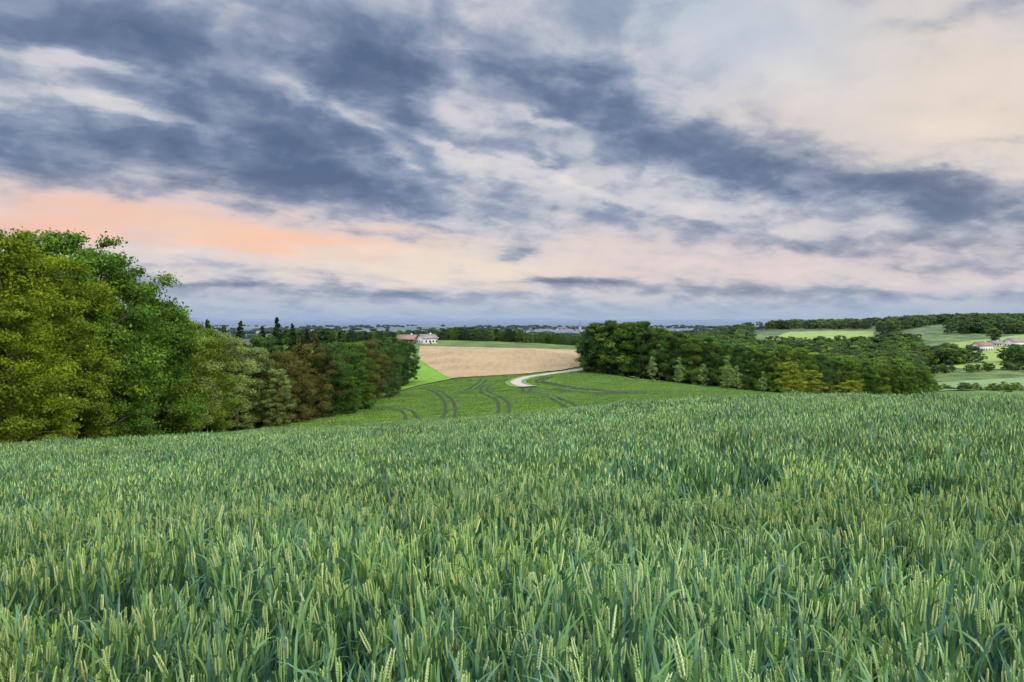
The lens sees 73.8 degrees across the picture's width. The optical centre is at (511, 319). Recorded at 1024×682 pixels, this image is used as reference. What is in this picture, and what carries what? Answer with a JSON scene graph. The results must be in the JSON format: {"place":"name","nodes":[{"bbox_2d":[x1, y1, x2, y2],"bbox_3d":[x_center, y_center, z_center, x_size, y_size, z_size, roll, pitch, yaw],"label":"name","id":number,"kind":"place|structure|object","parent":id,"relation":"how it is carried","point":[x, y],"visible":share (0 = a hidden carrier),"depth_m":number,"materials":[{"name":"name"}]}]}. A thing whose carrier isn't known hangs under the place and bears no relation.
{"place":"outdoors","nodes":[
{"label":"outdoors","id":0,"kind":"place"},
{"bbox_2d":[398,359,450,390],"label":"grass field","id":1,"kind":"structure","parent":0,"point":[426,373],"depth_m":258.41,"materials":[{"name":"green plant"}]},
{"bbox_2d":[418,346,580,377],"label":"tan field","id":2,"kind":"structure","parent":0,"point":[452,362],"depth_m":319.06,"materials":[{"name":"beige soil"}]},
{"bbox_2d":[0,389,1023,681],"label":"wheat field","id":3,"kind":"structure","parent":0,"point":[888,527],"depth_m":4.51,"materials":[{"name":"green plant"}]},
{"bbox_2d":[0,0,1023,319],"label":"sky","id":4,"kind":"structure","parent":0,"point":[332,159],"materials":[{"name":"blue"}]},
{"bbox_2d":[189,315,859,320],"bbox_3d":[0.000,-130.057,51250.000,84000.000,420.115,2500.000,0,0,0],"label":"mountains","id":5,"kind":"structure","parent":0,"point":[324,318],"depth_m":51251.34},
{"bbox_2d":[261,371,788,428],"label":"valley crop field","id":6,"kind":"structure","parent":0,"point":[426,404],"depth_m":165.86,"materials":[{"name":"green plant"}]},
{"bbox_2d":[45,321,1023,681],"bbox_3d":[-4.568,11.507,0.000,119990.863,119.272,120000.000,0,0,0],"label":"ground","id":7,"kind":"structure","parent":0,"point":[933,335],"depth_m":796.02,"materials":[{"name":"green plant"}]},
{"bbox_2d":[0,250,54,419],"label":"broadleaf tree","id":8,"kind":"object","parent":7,"relation":"on","point":[8,266],"visible":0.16,"depth_m":47.37,"materials":[{"name":"green plant"}]},
{"bbox_2d":[0,306,78,444],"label":"broadleaf tree","id":9,"kind":"object","parent":7,"relation":"on","point":[48,381],"visible":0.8,"depth_m":43.41,"materials":[{"name":"green plant"}]},
{"bbox_2d":[0,226,92,442],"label":"broadleaf tree","id":10,"kind":"object","parent":7,"relation":"on","point":[37,294],"visible":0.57,"depth_m":46.96,"materials":[{"name":"green plant"}]},
{"bbox_2d":[8,311,125,439],"bbox_3d":[-33.556,5.216,52.277,7.146,11.696,8.600,0,0,32],"label":"broadleaf tree","id":11,"kind":"object","parent":7,"relation":"on","point":[98,411],"visible":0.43,"depth_m":51.91,"materials":[{"name":"green plant"}]},
{"bbox_2d":[4,252,152,439],"bbox_3d":[-37.881,3.201,54.478,13.557,17.445,16.040,0,0,2],"label":"broadleaf tree","id":12,"kind":"object","parent":7,"relation":"on","point":[96,302],"visible":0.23,"depth_m":55.40,"materials":[{"name":"green plant"}]},
{"bbox_2d":[0,228,202,437],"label":"broadleaf tree","id":13,"kind":"object","parent":7,"relation":"on","point":[71,247],"visible":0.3,"depth_m":62.22,"materials":[{"name":"green plant"}]},
{"bbox_2d":[71,327,170,439],"bbox_3d":[-35.982,6.537,59.805,11.426,12.125,7.834,0,0,-38],"label":"broadleaf tree","id":14,"kind":"object","parent":7,"relation":"on","point":[139,411],"visible":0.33,"depth_m":59.73,"materials":[{"name":"green plant"}]},
{"bbox_2d":[60,250,183,436],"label":"broadleaf tree","id":15,"kind":"object","parent":7,"relation":"on","point":[125,276],"visible":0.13,"depth_m":68.53,"materials":[{"name":"green plant"}]},
{"bbox_2d":[115,282,204,433],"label":"broadleaf tree","id":16,"kind":"object","parent":7,"relation":"on","point":[181,389],"visible":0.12,"depth_m":80.06,"materials":[{"name":"green plant"}]},
{"bbox_2d":[126,308,211,435],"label":"broadleaf tree","id":17,"kind":"object","parent":7,"relation":"on","point":[185,408],"visible":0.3,"depth_m":79.00,"materials":[{"name":"green plant"}]},
{"bbox_2d":[155,318,217,434],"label":"broadleaf tree","id":18,"kind":"object","parent":7,"relation":"on","point":[195,373],"visible":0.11,"depth_m":87.94,"materials":[{"name":"green plant"}]},
{"bbox_2d":[157,328,226,432],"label":"broadleaf tree","id":19,"kind":"object","parent":7,"relation":"on","point":[204,382],"visible":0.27,"depth_m":91.76,"materials":[{"name":"green plant"}]},
{"bbox_2d":[182,327,244,433],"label":"broadleaf tree","id":20,"kind":"object","parent":7,"relation":"on","point":[205,333],"visible":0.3,"depth_m":97.48,"materials":[{"name":"green plant"}]},
{"bbox_2d":[203,319,228,430],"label":"spruce tree","id":21,"kind":"object","parent":7,"relation":"on","point":[207,324],"visible":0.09,"depth_m":117.85,"materials":[{"name":"green plant"}]},
{"bbox_2d":[196,331,260,428],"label":"broadleaf tree","id":22,"kind":"object","parent":7,"relation":"on","point":[239,392],"visible":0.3,"depth_m":107.90,"materials":[{"name":"green plant"}]},
{"bbox_2d":[221,325,239,420],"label":"spruce tree","id":23,"kind":"object","parent":7,"relation":"on","point":[223,330],"visible":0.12,"depth_m":123.83,"materials":[{"name":"green plant"}]},
{"bbox_2d":[236,321,246,424],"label":"spruce tree","id":24,"kind":"object","parent":7,"relation":"on","point":[239,330],"visible":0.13,"depth_m":134.83,"materials":[{"name":"green plant"}]},
{"bbox_2d":[220,341,266,430],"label":"broadleaf tree","id":25,"kind":"object","parent":7,"relation":"on","point":[255,396],"visible":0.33,"depth_m":115.78,"materials":[{"name":"green plant"}]},
{"bbox_2d":[233,347,283,429],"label":"broadleaf tree","id":26,"kind":"object","parent":7,"relation":"on","point":[260,356],"visible":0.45,"depth_m":120.59,"materials":[{"name":"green plant"}]},
{"bbox_2d":[259,326,265,346],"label":"spruce tree","id":27,"kind":"object","parent":7,"relation":"on","point":[262,331],"visible":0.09,"depth_m":149.86,"materials":[{"name":"green plant"}]},
{"bbox_2d":[249,335,292,424],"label":"broadleaf tree","id":28,"kind":"object","parent":7,"relation":"on","point":[269,341],"visible":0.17,"depth_m":129.13,"materials":[{"name":"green plant"}]},
{"bbox_2d":[260,368,297,426],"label":"broadleaf tree","id":29,"kind":"object","parent":7,"relation":"on","point":[281,396],"visible":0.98,"depth_m":117.31,"materials":[{"name":"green plant"}]},
{"bbox_2d":[272,317,289,413],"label":"spruce tree","id":30,"kind":"object","parent":7,"relation":"on","point":[276,333],"visible":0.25,"depth_m":149.80,"materials":[{"name":"green plant"}]},
{"bbox_2d":[254,350,319,423],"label":"broadleaf tree","id":31,"kind":"object","parent":7,"relation":"on","point":[286,359],"visible":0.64,"depth_m":124.81,"materials":[{"name":"brown plant"}]},
{"bbox_2d":[285,323,297,414],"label":"spruce tree","id":32,"kind":"object","parent":7,"relation":"on","point":[293,341],"visible":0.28,"depth_m":149.80,"materials":[{"name":"green plant"}]},
{"bbox_2d":[288,336,314,422],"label":"spruce tree","id":33,"kind":"object","parent":7,"relation":"on","point":[298,355],"visible":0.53,"depth_m":129.78,"materials":[{"name":"green plant"}]},
{"bbox_2d":[304,328,310,352],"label":"spruce tree","id":34,"kind":"object","parent":7,"relation":"on","point":[307,339],"visible":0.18,"depth_m":159.83,"materials":[{"name":"green plant"}]},
{"bbox_2d":[274,343,343,418],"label":"broadleaf tree","id":35,"kind":"object","parent":7,"relation":"on","point":[307,349],"visible":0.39,"depth_m":135.21,"materials":[{"name":"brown plant"}]},
{"bbox_2d":[308,334,329,418],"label":"spruce tree","id":36,"kind":"object","parent":7,"relation":"on","point":[316,342],"visible":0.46,"depth_m":138.65,"materials":[{"name":"green plant"}]},
{"bbox_2d":[309,342,364,418],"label":"broadleaf tree","id":37,"kind":"object","parent":7,"relation":"on","point":[331,356],"visible":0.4,"depth_m":140.86,"materials":[{"name":"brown plant"}]},
{"bbox_2d":[336,331,342,353],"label":"spruce tree","id":38,"kind":"object","parent":7,"relation":"on","point":[339,337],"visible":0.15,"depth_m":177.86,"materials":[{"name":"green plant"}]},
{"bbox_2d":[321,342,365,412],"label":"broadleaf tree","id":39,"kind":"object","parent":7,"relation":"on","point":[360,370],"visible":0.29,"depth_m":150.25,"materials":[{"name":"green plant"}]},
{"bbox_2d":[335,376,363,412],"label":"broadleaf tree","id":40,"kind":"object","parent":7,"relation":"on","point":[350,399],"visible":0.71,"depth_m":145.51,"materials":[{"name":"green plant"}]},
{"bbox_2d":[329,341,380,408],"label":"broadleaf tree","id":41,"kind":"object","parent":7,"relation":"on","point":[356,346],"visible":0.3,"depth_m":157.99,"materials":[{"name":"green plant"}]},
{"bbox_2d":[356,382,374,408],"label":"broadleaf tree","id":42,"kind":"object","parent":7,"relation":"on","point":[368,385],"visible":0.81,"depth_m":155.37,"materials":[{"name":"green plant"}]},
{"bbox_2d":[363,331,369,380],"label":"spruce tree","id":43,"kind":"object","parent":7,"relation":"on","point":[365,338],"visible":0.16,"depth_m":199.83,"materials":[{"name":"green plant"}]},
{"bbox_2d":[347,340,391,402],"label":"broadleaf tree","id":44,"kind":"object","parent":7,"relation":"on","point":[381,383],"visible":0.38,"depth_m":172.32,"materials":[{"name":"green plant"}]},
{"bbox_2d":[361,338,402,398],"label":"broadleaf tree","id":45,"kind":"object","parent":7,"relation":"on","point":[391,366],"visible":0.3,"depth_m":189.10,"materials":[{"name":"green plant"}]},
{"bbox_2d":[379,330,390,383],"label":"spruce tree","id":46,"kind":"object","parent":7,"relation":"on","point":[381,334],"visible":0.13,"depth_m":217.85,"materials":[{"name":"green plant"}]},
{"bbox_2d":[377,337,404,390],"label":"broadleaf tree","id":47,"kind":"object","parent":7,"relation":"on","point":[394,340],"visible":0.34,"depth_m":210.35,"materials":[{"name":"green plant"}]},
{"bbox_2d":[391,339,418,385],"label":"broadleaf tree","id":48,"kind":"object","parent":7,"relation":"on","point":[404,372],"visible":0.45,"depth_m":230.71,"materials":[{"name":"green plant"}]},
{"bbox_2d":[396,333,417,343],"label":"barn","id":49,"kind":"structure","parent":7,"relation":"on","point":[411,338],"depth_m":443.35,"materials":[{"name":"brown wood"}]},
{"bbox_2d":[400,342,420,379],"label":"broadleaf tree","id":50,"kind":"object","parent":7,"relation":"on","point":[415,367],"visible":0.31,"depth_m":242.09,"materials":[{"name":"green plant"}]},
{"bbox_2d":[416,333,438,343],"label":"farmhouse","id":51,"kind":"object","parent":7,"relation":"on","point":[430,338],"visible":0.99,"depth_m":433.16,"materials":[{"name":"white paint"}]},
{"bbox_2d":[256,329,678,333],"bbox_3d":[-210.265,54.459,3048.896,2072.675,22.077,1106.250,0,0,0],"label":"town","id":52,"kind":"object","parent":7,"relation":"on","point":[558,330],"visible":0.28,"depth_m":3077.23},
{"bbox_2d":[201,324,873,338],"bbox_3d":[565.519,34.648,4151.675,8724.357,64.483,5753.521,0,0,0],"label":"forest","id":53,"kind":"object","parent":7,"relation":"on","point":[250,333],"visible":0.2,"depth_m":4155.53,"materials":[{"name":"green plant"}]},
{"bbox_2d":[505,367,584,386],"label":"grass verge","id":54,"kind":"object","parent":7,"relation":"on","point":[509,383],"depth_m":238.25,"materials":[{"name":"green plant"}]},
{"bbox_2d":[389,376,754,418],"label":"tractor tracks","id":55,"kind":"object","parent":7,"relation":"on","point":[499,406],"visible":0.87,"depth_m":162.00,"materials":[{"name":"green plant"}]},
{"bbox_2d":[580,322,607,372],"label":"broadleaf tree","id":56,"kind":"object","parent":7,"relation":"on","point":[591,325],"visible":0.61,"depth_m":260.36,"materials":[{"name":"green plant"}]},
{"bbox_2d":[596,319,626,374],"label":"broadleaf tree","id":57,"kind":"object","parent":7,"relation":"on","point":[608,323],"visible":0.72,"depth_m":255.06,"materials":[{"name":"green plant"}]},
{"bbox_2d":[608,321,647,376],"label":"broadleaf tree","id":58,"kind":"object","parent":7,"relation":"on","point":[630,327],"visible":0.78,"depth_m":252.49,"materials":[{"name":"green plant"}]},
{"bbox_2d":[629,321,658,378],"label":"broadleaf tree","id":59,"kind":"object","parent":7,"relation":"on","point":[644,332],"visible":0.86,"depth_m":250.38,"materials":[{"name":"green plant"}]},
{"bbox_2d":[646,356,657,381],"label":"birch tree","id":60,"kind":"object","parent":7,"relation":"on","point":[652,364],"visible":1,"depth_m":225.81,"materials":[{"name":"green plant"}]},
{"bbox_2d":[643,327,675,380],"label":"broadleaf tree","id":61,"kind":"object","parent":7,"relation":"on","point":[654,353],"visible":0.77,"depth_m":248.27,"materials":[{"name":"green plant"}]},
{"bbox_2d":[656,330,694,382],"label":"broadleaf tree","id":62,"kind":"object","parent":7,"relation":"on","point":[675,335],"visible":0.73,"depth_m":246.78,"materials":[{"name":"green plant"}]},
{"bbox_2d":[672,357,684,383],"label":"birch tree","id":63,"kind":"object","parent":7,"relation":"on","point":[678,368],"visible":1,"depth_m":221.63,"materials":[{"name":"green plant"}]},
{"bbox_2d":[680,337,706,384],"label":"broadleaf tree","id":64,"kind":"object","parent":7,"relation":"on","point":[696,357],"visible":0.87,"depth_m":243.86,"materials":[{"name":"green plant"}]},
{"bbox_2d":[697,364,709,386],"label":"birch tree","id":65,"kind":"object","parent":7,"relation":"on","point":[702,370],"visible":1,"depth_m":219.85,"materials":[{"name":"green plant"}]},
{"bbox_2d":[694,337,726,386],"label":"broadleaf tree","id":66,"kind":"object","parent":7,"relation":"on","point":[709,365],"visible":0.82,"depth_m":244.14,"materials":[{"name":"green plant"}]},
{"bbox_2d":[709,343,742,388],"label":"broadleaf tree","id":67,"kind":"object","parent":7,"relation":"on","point":[727,350],"visible":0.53,"depth_m":242.57,"materials":[{"name":"green plant"}]},
{"bbox_2d":[720,356,735,388],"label":"birch tree","id":68,"kind":"object","parent":7,"relation":"on","point":[726,373],"visible":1,"depth_m":215.41,"materials":[{"name":"green plant"}]},
{"bbox_2d":[732,365,742,389],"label":"birch tree","id":69,"kind":"object","parent":7,"relation":"on","point":[736,373],"visible":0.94,"depth_m":217.79,"materials":[{"name":"green plant"}]},
{"bbox_2d":[730,346,761,389],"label":"broadleaf tree","id":70,"kind":"object","parent":7,"relation":"on","point":[739,364],"visible":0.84,"depth_m":240.00,"materials":[{"name":"green plant"}]},
{"bbox_2d":[746,347,778,391],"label":"broadleaf tree","id":71,"kind":"object","parent":7,"relation":"on","point":[767,353],"visible":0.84,"depth_m":238.59,"materials":[{"name":"green plant"}]},
{"bbox_2d":[757,371,767,391],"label":"birch tree","id":72,"kind":"object","parent":7,"relation":"on","point":[762,386],"visible":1,"depth_m":213.83,"materials":[{"name":"green plant"}]},
{"bbox_2d":[765,345,796,392],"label":"broadleaf tree","id":73,"kind":"object","parent":7,"relation":"on","point":[780,348],"visible":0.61,"depth_m":239.56,"materials":[{"name":"green plant"}]},
{"bbox_2d":[773,361,806,392],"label":"maple tree","id":74,"kind":"object","parent":7,"relation":"on","point":[797,381],"visible":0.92,"depth_m":207.26,"materials":[{"name":"green plant"}]},
{"bbox_2d":[787,348,818,392],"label":"broadleaf tree","id":75,"kind":"object","parent":7,"relation":"on","point":[808,358],"visible":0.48,"depth_m":238.32,"materials":[{"name":"green plant"}]},
{"bbox_2d":[798,370,828,393],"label":"maple tree","id":76,"kind":"object","parent":7,"relation":"on","point":[807,374],"visible":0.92,"depth_m":211.53,"materials":[{"name":"green plant"}]},
{"bbox_2d":[809,353,834,393],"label":"broadleaf tree","id":77,"kind":"object","parent":7,"relation":"on","point":[826,372],"visible":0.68,"depth_m":239.45,"materials":[{"name":"green plant"}]},
{"bbox_2d":[829,385,843,393],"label":"hazel shrub","id":78,"kind":"object","parent":7,"relation":"on","point":[833,391],"visible":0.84,"depth_m":191.53,"materials":[{"name":"green plant"}]},
{"bbox_2d":[825,357,847,392],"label":"broadleaf tree","id":79,"kind":"object","parent":7,"relation":"on","point":[836,360],"visible":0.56,"depth_m":242.96,"materials":[{"name":"green plant"}]},
{"bbox_2d":[837,380,864,393],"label":"hazel shrub","id":80,"kind":"object","parent":7,"relation":"on","point":[852,388],"visible":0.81,"depth_m":189.67,"materials":[{"name":"green plant"}]},
{"bbox_2d":[837,358,871,393],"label":"broadleaf tree","id":81,"kind":"object","parent":7,"relation":"on","point":[849,366],"visible":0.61,"depth_m":242.85,"materials":[{"name":"green plant"}]},
{"bbox_2d":[687,312,1023,373],"bbox_3d":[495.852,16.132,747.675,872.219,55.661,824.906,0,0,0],"label":"forest","id":82,"kind":"object","parent":7,"relation":"on","point":[902,348],"visible":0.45,"depth_m":680.35,"materials":[{"name":"green plant"}]},
{"bbox_2d":[856,361,879,393],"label":"broadleaf tree","id":83,"kind":"object","parent":7,"relation":"on","point":[873,369],"visible":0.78,"depth_m":242.87,"materials":[{"name":"green plant"}]},
{"bbox_2d":[872,363,895,394],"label":"broadleaf tree","id":84,"kind":"object","parent":7,"relation":"on","point":[885,369],"visible":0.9,"depth_m":242.59,"materials":[{"name":"green plant"}]},
{"bbox_2d":[889,365,908,393],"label":"broadleaf tree","id":85,"kind":"object","parent":7,"relation":"on","point":[900,372],"visible":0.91,"depth_m":242.92,"materials":[{"name":"green plant"}]},
{"bbox_2d":[899,365,922,394],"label":"broadleaf tree","id":86,"kind":"object","parent":7,"relation":"on","point":[911,370],"visible":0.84,"depth_m":242.94,"materials":[{"name":"green plant"}]},
{"bbox_2d":[912,370,939,395],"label":"broadleaf tree","id":87,"kind":"object","parent":7,"relation":"on","point":[928,376],"visible":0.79,"depth_m":242.74,"materials":[{"name":"green plant"}]},
{"bbox_2d":[971,341,994,350],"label":"farmhouse","id":88,"kind":"object","parent":7,"relation":"on","point":[985,346],"visible":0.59,"depth_m":606.40,"materials":[{"name":"paint"}]},
{"bbox_2d":[988,340,1002,345],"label":"barn","id":89,"kind":"structure","parent":7,"relation":"on","point":[998,343],"depth_m":636.94,"materials":[{"name":"grey tile"}]},
{"bbox_2d":[1002,337,1023,346],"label":"farmhouse","id":90,"kind":"object","parent":7,"relation":"on","point":[1009,341],"visible":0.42,"depth_m":622.73,"materials":[{"name":"grey tile"}]},
{"bbox_2d":[511,368,639,386],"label":"gravel path","id":91,"kind":"structure","parent":0,"point":[517,382],"depth_m":242.81,"materials":[{"name":"grey gravel"}]},
{"bbox_2d":[760,331,873,343],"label":"meadow","id":92,"kind":"structure","parent":0,"point":[826,334],"depth_m":870.45,"materials":[{"name":"green plant"}]},
{"bbox_2d":[928,335,1023,368],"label":"meadow","id":93,"kind":"structure","parent":0,"point":[993,357],"depth_m":572.74,"materials":[{"name":"green plant"}]},
{"bbox_2d":[935,377,1023,390],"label":"crop field","id":94,"kind":"structure","parent":0,"point":[983,383],"depth_m":348.29,"materials":[{"name":"green plant"}]}
]}

